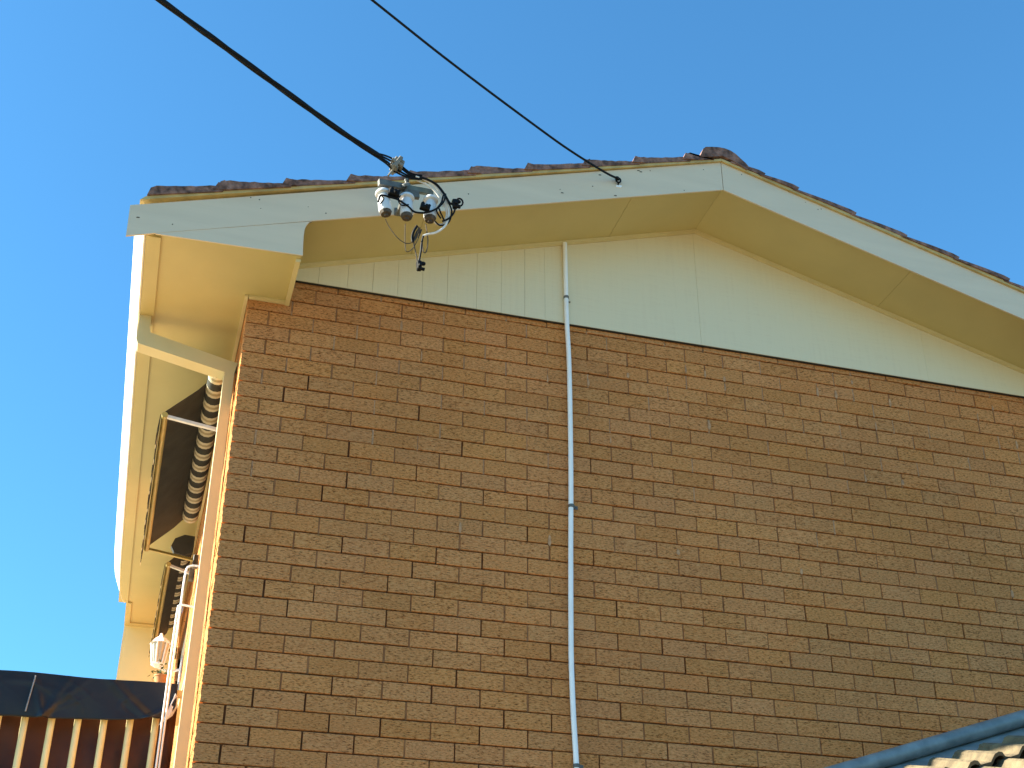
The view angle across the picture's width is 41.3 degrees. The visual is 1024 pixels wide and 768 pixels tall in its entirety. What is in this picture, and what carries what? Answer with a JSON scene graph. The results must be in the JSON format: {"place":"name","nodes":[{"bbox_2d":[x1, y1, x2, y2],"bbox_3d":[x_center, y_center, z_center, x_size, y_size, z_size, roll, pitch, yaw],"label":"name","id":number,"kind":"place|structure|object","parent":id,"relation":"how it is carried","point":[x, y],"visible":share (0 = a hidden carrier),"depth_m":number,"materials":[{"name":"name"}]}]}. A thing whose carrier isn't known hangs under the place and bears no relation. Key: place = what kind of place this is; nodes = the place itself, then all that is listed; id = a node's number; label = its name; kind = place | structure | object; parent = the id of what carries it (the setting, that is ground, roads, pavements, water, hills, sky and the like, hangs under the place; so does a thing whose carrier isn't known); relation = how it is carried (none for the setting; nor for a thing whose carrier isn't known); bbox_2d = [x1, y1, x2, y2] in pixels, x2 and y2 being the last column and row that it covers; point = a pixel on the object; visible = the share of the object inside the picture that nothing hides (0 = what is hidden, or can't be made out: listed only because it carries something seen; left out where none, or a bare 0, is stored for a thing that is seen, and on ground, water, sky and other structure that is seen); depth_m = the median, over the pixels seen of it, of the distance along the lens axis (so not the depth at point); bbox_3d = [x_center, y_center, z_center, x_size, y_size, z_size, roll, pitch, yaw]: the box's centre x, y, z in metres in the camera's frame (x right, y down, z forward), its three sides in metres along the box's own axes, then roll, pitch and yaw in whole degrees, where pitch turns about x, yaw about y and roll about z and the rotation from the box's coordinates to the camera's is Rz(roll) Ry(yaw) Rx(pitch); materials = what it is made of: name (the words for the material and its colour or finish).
{"place":"outdoors","nodes":[
{"label":"outdoors","id":0,"kind":"place"},
{"bbox_2d":[0,0,1023,679],"label":"sky","id":1,"kind":"structure","parent":0,"point":[906,116],"materials":[{"name":"blue"}]},
{"bbox_2d":[824,710,1023,767],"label":"roof","id":2,"kind":"structure","parent":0,"point":[997,742],"depth_m":6.56,"materials":[{"name":"blue metal"}]},
{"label":"driveway","id":3,"kind":"structure","parent":0,"visible":0},
{"bbox_2d":[0,690,182,767],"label":"balcony","id":4,"kind":"structure","parent":3,"relation":"on","point":[74,743],"depth_m":6.90,"materials":[{"name":"wood"}]},
{"bbox_2d":[0,670,177,725],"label":"tarpaulin","id":5,"kind":"object","parent":4,"relation":"on","point":[34,694],"visible":0.98,"depth_m":6.96,"materials":[{"name":"black plastic"}]},
{"bbox_2d":[0,704,177,767],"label":"privacy sheet","id":6,"kind":"object","parent":4,"relation":"hanging from","point":[61,742],"visible":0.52,"depth_m":6.98,"materials":[{"name":"brown fabric"}]},
{"bbox_2d":[147,659,172,682],"bbox_3d":[-1.915,1.572,7.271,0.201,0.185,0.120,8,-31,-14],"label":"potted plant","id":7,"kind":"object","parent":4,"relation":"on","point":[158,676],"visible":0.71,"depth_m":7.26,"materials":[{"name":"orange plant"}]},
{"label":"ground","id":8,"kind":"structure","parent":0,"visible":0},
{"bbox_2d":[115,147,1023,767],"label":"brick house","id":9,"kind":"structure","parent":8,"relation":"on","point":[799,475],"depth_m":7.35,"materials":[{"name":"brown brick"}]},
{"bbox_2d":[150,633,182,681],"bbox_3d":[-2.355,1.851,9.238,0.240,0.310,0.146,8,-31,-14],"label":"wall lantern","id":10,"kind":"object","parent":9,"relation":"attached to","point":[160,644],"depth_m":9.20,"materials":[{"name":"white plastic"}]},
{"bbox_2d":[149,535,194,658],"bbox_3d":[-2.582,1.657,10.311,0.215,0.325,1.860,8,-31,-14],"label":"window awning","id":11,"kind":"object","parent":9,"relation":"attached to","point":[171,586],"depth_m":10.01,"materials":[{"name":"black fabric"}]},
{"bbox_2d":[155,604,193,767],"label":"wall conduit","id":12,"kind":"object","parent":9,"relation":"attached to","point":[166,688],"depth_m":7.04,"materials":[{"name":"white plastic"}]},
{"bbox_2d":[158,565,198,767],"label":"wall conduit","id":13,"kind":"object","parent":9,"relation":"attached to","point":[171,674],"depth_m":7.12,"materials":[{"name":"white plastic"}]},
{"bbox_2d":[175,676,184,725],"bbox_3d":[-1.838,1.699,7.722,0.060,0.046,1.630,8,-31,-14],"label":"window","id":14,"kind":"structure","parent":9,"relation":"in","point":[180,700],"depth_m":8.09,"materials":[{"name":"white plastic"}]},
{"bbox_2d":[140,376,222,568],"bbox_3d":[-2.008,0.540,8.306,0.375,0.425,2.190,8,-31,-14],"label":"window awning","id":15,"kind":"object","parent":9,"relation":"attached to","point":[187,436],"depth_m":8.23,"materials":[{"name":"black fabric"}]},
{"bbox_2d":[177,630,186,701],"bbox_3d":[-2.405,2.281,9.934,0.060,1.170,1.500,8,-31,-14],"label":"window","id":16,"kind":"structure","parent":9,"relation":"in","point":[182,653],"depth_m":10.66,"materials":[{"name":"white plastic"}]},
{"bbox_2d":[375,178,437,223],"bbox_3d":[-0.534,-0.924,7.060,0.282,0.282,0.324,-8,-31,14],"label":"insulator bracket","id":17,"kind":"object","parent":9,"relation":"attached to","point":[409,193],"visible":0.9,"depth_m":7.01,"materials":[{"name":"ceramic"}]},
{"bbox_2d":[155,0,463,270],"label":"service cable","id":18,"kind":"object","parent":17,"relation":"attached to","point":[395,165],"visible":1,"depth_m":6.94,"materials":[{"name":"black rubber"}]},
{"bbox_2d":[371,0,621,187],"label":"phone wire","id":19,"kind":"object","parent":9,"relation":"attached to","point":[617,178],"visible":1,"depth_m":7.05,"materials":[{"name":"black rubber"}]},
{"bbox_2d":[563,242,582,767],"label":"conduit pipe","id":20,"kind":"object","parent":9,"relation":"attached to","point":[571,508],"visible":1,"depth_m":7.14,"materials":[{"name":"white plastic"}]}
]}

